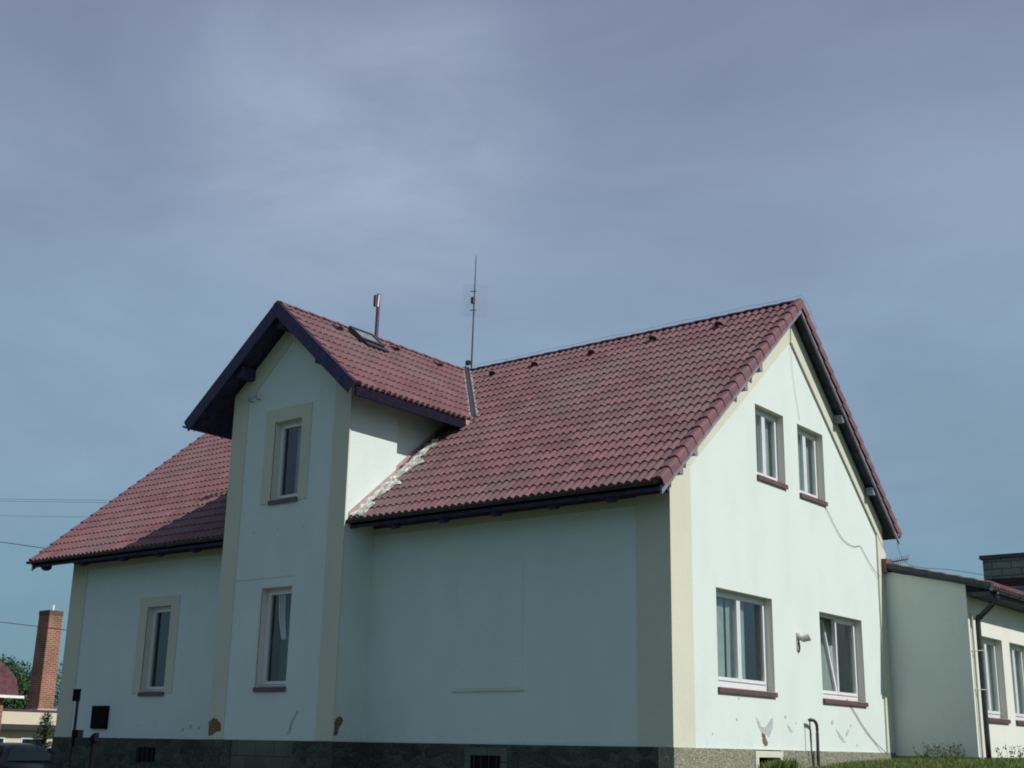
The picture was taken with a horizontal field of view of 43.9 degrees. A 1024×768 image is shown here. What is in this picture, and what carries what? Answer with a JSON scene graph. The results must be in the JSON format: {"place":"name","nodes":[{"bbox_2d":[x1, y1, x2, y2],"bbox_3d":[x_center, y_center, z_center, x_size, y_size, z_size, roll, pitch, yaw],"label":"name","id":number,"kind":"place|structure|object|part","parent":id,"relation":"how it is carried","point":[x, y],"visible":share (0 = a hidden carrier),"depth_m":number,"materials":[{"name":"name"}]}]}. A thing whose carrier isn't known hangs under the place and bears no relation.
{"place":"outdoors","nodes":[
{"label":"outdoors","id":0,"kind":"place"},
{"bbox_2d":[0,661,23,726],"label":"neighbour house","id":1,"kind":"structure","parent":0,"point":[8,686],"depth_m":47.44,"materials":[{"name":"brick"}]},
{"bbox_2d":[22,501,102,502],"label":"overhead wire","id":2,"kind":"object","parent":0,"point":[40,501],"visible":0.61,"depth_m":71.59,"materials":[{"name":"black metal"}]},
{"bbox_2d":[0,0,1023,757],"label":"sky","id":3,"kind":"structure","parent":0,"point":[173,172],"materials":[{"name":"blue"}]},
{"bbox_2d":[757,756,1023,767],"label":"grass","id":4,"kind":"structure","parent":0,"point":[928,762],"depth_m":22.82,"materials":[{"name":"green plant"}]},
{"bbox_3d":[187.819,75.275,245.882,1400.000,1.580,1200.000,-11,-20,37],"label":"ground","id":5,"kind":"structure","parent":0,"visible":0},
{"bbox_2d":[0,742,50,767],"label":"parked car","id":6,"kind":"object","parent":5,"relation":"on","point":[19,755],"visible":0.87,"depth_m":33.84,"materials":[{"name":"paint"}]},
{"bbox_3d":[-12.929,9.932,34.127,0.115,0.345,2.450,-2,-16,10],"label":"side window","id":7,"kind":"part","parent":6,"relation":"part of","materials":[{"name":"black glass"}]},
{"bbox_2d":[0,708,56,747],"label":"building","id":8,"kind":"structure","parent":5,"relation":"on","point":[19,725],"depth_m":51.98,"materials":[{"name":"beige paint"}]},
{"bbox_2d":[20,737,40,744],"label":"window","id":9,"kind":"structure","parent":8,"relation":"in","point":[24,739],"depth_m":52.12,"materials":[{"name":"white glass"}]},
{"bbox_2d":[27,605,63,710],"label":"brick chimney","id":10,"kind":"object","parent":8,"relation":"on","point":[41,695],"visible":0.9,"depth_m":53.86,"materials":[{"name":"red brick"}]},
{"bbox_2d":[3,666,55,708],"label":"broadleaf tree","id":11,"kind":"object","parent":5,"relation":"on","point":[16,703],"visible":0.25,"depth_m":59.47,"materials":[{"name":"green plant"}]},
{"bbox_2d":[0,653,60,707],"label":"broadleaf tree","id":12,"kind":"object","parent":5,"relation":"on","point":[11,663],"visible":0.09,"depth_m":61.42,"materials":[{"name":"green plant"}]},
{"bbox_2d":[22,740,51,754],"bbox_3d":[-15.005,11.278,37.971,5.350,1.277,1.196,15,-21,-40],"label":"hedge","id":13,"kind":"object","parent":5,"relation":"on","point":[49,750],"depth_m":38.54,"materials":[{"name":"green plant"}]},
{"bbox_2d":[29,712,55,749],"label":"pine tree","id":14,"kind":"object","parent":5,"relation":"on","point":[44,726],"visible":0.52,"depth_m":48.42,"materials":[{"name":"green plant"}]},
{"bbox_2d":[53,662,62,708],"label":"pine tree","id":15,"kind":"object","parent":5,"relation":"on","point":[58,676],"visible":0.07,"depth_m":59.34,"materials":[{"name":"green plant"}]},
{"bbox_2d":[69,689,83,767],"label":"sign post","id":16,"kind":"object","parent":5,"relation":"on","point":[76,698],"visible":1,"depth_m":25.29,"materials":[{"name":"black metal"}]},
{"bbox_2d":[89,733,98,767],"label":"leaning post","id":17,"kind":"object","parent":5,"relation":"on","point":[94,738],"visible":1,"depth_m":24.76,"materials":[{"name":"brown metal"}]},
{"bbox_2d":[26,298,901,767],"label":"house","id":18,"kind":"structure","parent":5,"relation":"on","point":[336,544],"depth_m":25.04,"materials":[{"name":"paint"}]},
{"bbox_2d":[2,542,44,548],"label":"overhead wire","id":19,"kind":"object","parent":18,"relation":"attached to","point":[23,545],"visible":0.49,"depth_m":42.43,"materials":[{"name":"black metal"}]},
{"bbox_2d":[2,622,64,629],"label":"overhead wire","id":20,"kind":"object","parent":18,"relation":"attached to","point":[35,626],"visible":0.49,"depth_m":43.30,"materials":[{"name":"black metal"}]},
{"bbox_2d":[90,706,109,728],"bbox_3d":[-9.643,7.790,29.731,0.610,0.520,0.080,-11,-20,37],"label":"meter box","id":21,"kind":"object","parent":18,"relation":"attached to","point":[99,716],"visible":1,"depth_m":29.66,"materials":[{"name":"black metal"}]},
{"bbox_2d":[90,707,105,726],"bbox_3d":[-9.665,7.782,29.705,0.530,0.440,0.011,-11,-20,37],"label":"door","id":22,"kind":"structure","parent":21,"relation":"in","point":[98,713],"depth_m":29.70,"materials":[{"name":"black metal"}]},
{"bbox_2d":[136,747,155,761],"bbox_3d":[-8.180,8.265,28.370,0.670,0.310,0.033,-11,-20,37],"label":"cellar window","id":23,"kind":"structure","parent":18,"relation":"in","point":[143,754],"depth_m":28.37,"materials":[{"name":"metal"}]},
{"bbox_2d":[138,607,170,695],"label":"window","id":24,"kind":"structure","parent":18,"relation":"in","point":[161,615],"depth_m":29.86,"materials":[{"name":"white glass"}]},
{"bbox_2d":[253,588,291,691],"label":"window","id":25,"kind":"structure","parent":18,"relation":"in","point":[270,683],"depth_m":26.00,"materials":[{"name":"white glass"}]},
{"bbox_2d":[268,420,301,504],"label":"window","id":26,"kind":"structure","parent":18,"relation":"in","point":[289,455],"depth_m":26.96,"materials":[{"name":"white glass"}]},
{"bbox_2d":[373,293,380,336],"bbox_3d":[-3.132,-1.522,29.364,0.096,1.258,0.185,-11,-20,37],"label":"roof mast","id":27,"kind":"object","parent":18,"relation":"on","point":[376,301],"visible":0.88,"depth_m":29.39,"materials":[{"name":"grey metal"}]},
{"bbox_2d":[462,256,487,368],"bbox_3d":[-0.942,-1.756,31.945,0.596,3.120,0.203,-4,-17,16],"label":"antenna mast","id":28,"kind":"object","parent":18,"relation":"on","point":[469,362],"visible":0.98,"depth_m":31.97,"materials":[{"name":"metal"}]},
{"bbox_2d":[470,755,499,767],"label":"cellar window","id":29,"kind":"structure","parent":18,"relation":"in","point":[476,761],"depth_m":22.53,"materials":[{"name":"metal"}]},
{"bbox_2d":[454,557,523,688],"bbox_3d":[-0.421,4.379,23.255,1.580,2.310,0.017,-11,-20,37],"label":"blocked window","id":30,"kind":"structure","parent":18,"relation":"in","point":[489,632],"depth_m":23.23,"materials":[{"name":"paint"}]},
{"bbox_2d":[474,295,816,365],"bbox_3d":[2.697,-0.800,29.088,8.909,0.600,0.607,-11,-20,37],"label":"lightning wire","id":31,"kind":"object","parent":18,"relation":"attached to","point":[652,327],"visible":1,"depth_m":28.46,"materials":[{"name":"metal"}]},
{"bbox_2d":[716,589,777,697],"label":"window","id":32,"kind":"structure","parent":18,"relation":"in","point":[741,643],"depth_m":23.09,"materials":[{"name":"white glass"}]},
{"bbox_2d":[755,408,787,489],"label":"window","id":33,"kind":"structure","parent":18,"relation":"in","point":[766,441],"depth_m":25.11,"materials":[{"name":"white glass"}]},
{"bbox_2d":[790,339,799,419],"bbox_3d":[5.797,-0.168,26.106,0.026,1.801,0.368,-9,-19,31],"label":"cable","id":34,"kind":"object","parent":18,"relation":"attached to","point":[793,379],"visible":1,"depth_m":26.06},
{"bbox_2d":[796,633,810,652],"bbox_3d":[5.597,4.955,24.353,0.274,0.380,0.149,-4,-17,19],"label":"wall lamp","id":35,"kind":"object","parent":18,"relation":"attached to","point":[805,638],"visible":1,"depth_m":24.33,"materials":[{"name":"metal"}]},
{"bbox_2d":[797,428,827,505],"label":"window","id":36,"kind":"structure","parent":18,"relation":"in","point":[806,441],"depth_m":26.47,"materials":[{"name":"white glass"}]},
{"bbox_2d":[819,613,868,706],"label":"window","id":37,"kind":"structure","parent":18,"relation":"in","point":[833,630],"depth_m":26.51,"materials":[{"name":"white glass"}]},
{"bbox_2d":[825,506,877,573],"bbox_3d":[7.242,3.325,27.097,0.033,1.258,2.675,-12,-20,37],"label":"cable","id":38,"kind":"object","parent":18,"relation":"attached to","point":[849,544],"visible":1,"depth_m":26.91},
{"bbox_2d":[847,700,886,753],"bbox_3d":[7.288,7.057,26.158,0.066,1.053,1.926,-11,-20,36],"label":"cable","id":39,"kind":"object","parent":18,"relation":"attached to","point":[866,731],"visible":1,"depth_m":26.19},
{"bbox_2d":[897,544,982,574],"bbox_3d":[9.337,3.805,27.749,1.996,0.896,0.051,-14,-22,42],"label":"cable","id":40,"kind":"object","parent":18,"relation":"attached to","point":[935,568],"visible":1,"depth_m":27.78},
{"bbox_2d":[808,718,819,767],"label":"standpipe","id":41,"kind":"object","parent":5,"relation":"on","point":[817,739],"visible":0.99,"depth_m":24.05,"materials":[{"name":"metal"}]},
{"bbox_2d":[881,558,1023,759],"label":"annex","id":42,"kind":"object","parent":5,"relation":"on","point":[956,649],"visible":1,"depth_m":27.22,"materials":[{"name":"paint"}]},
{"bbox_2d":[890,555,908,563],"bbox_3d":[8.690,4.052,28.631,0.505,0.394,0.097,-11,-20,37],"label":"aerial","id":43,"kind":"object","parent":42,"relation":"attached to","point":[897,560],"visible":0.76,"depth_m":28.60,"materials":[{"name":"metal"}]},
{"bbox_2d":[982,638,1010,723],"bbox_3d":[10.350,6.409,27.630,0.355,1.845,1.420,-11,-20,37],"label":"window","id":44,"kind":"structure","parent":42,"relation":"in","point":[993,715],"depth_m":27.95,"materials":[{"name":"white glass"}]},
{"bbox_2d":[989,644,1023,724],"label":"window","id":45,"kind":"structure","parent":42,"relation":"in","point":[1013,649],"depth_m":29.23,"materials":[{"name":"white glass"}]},
{"bbox_2d":[1016,652,1022,713],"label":"window","id":46,"kind":"structure","parent":42,"relation":"in","point":[1016,652],"depth_m":29.89,"materials":[{"name":"white glass"}]},
{"bbox_2d":[913,742,1023,759],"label":"weeds","id":47,"kind":"object","parent":5,"relation":"on","point":[949,751],"visible":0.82,"depth_m":26.20,"materials":[{"name":"green plant"}]},
{"bbox_2d":[979,552,1023,591],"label":"block building","id":48,"kind":"structure","parent":5,"relation":"on","point":[1007,570],"depth_m":42.14,"materials":[{"name":"grey brick"}]}
]}

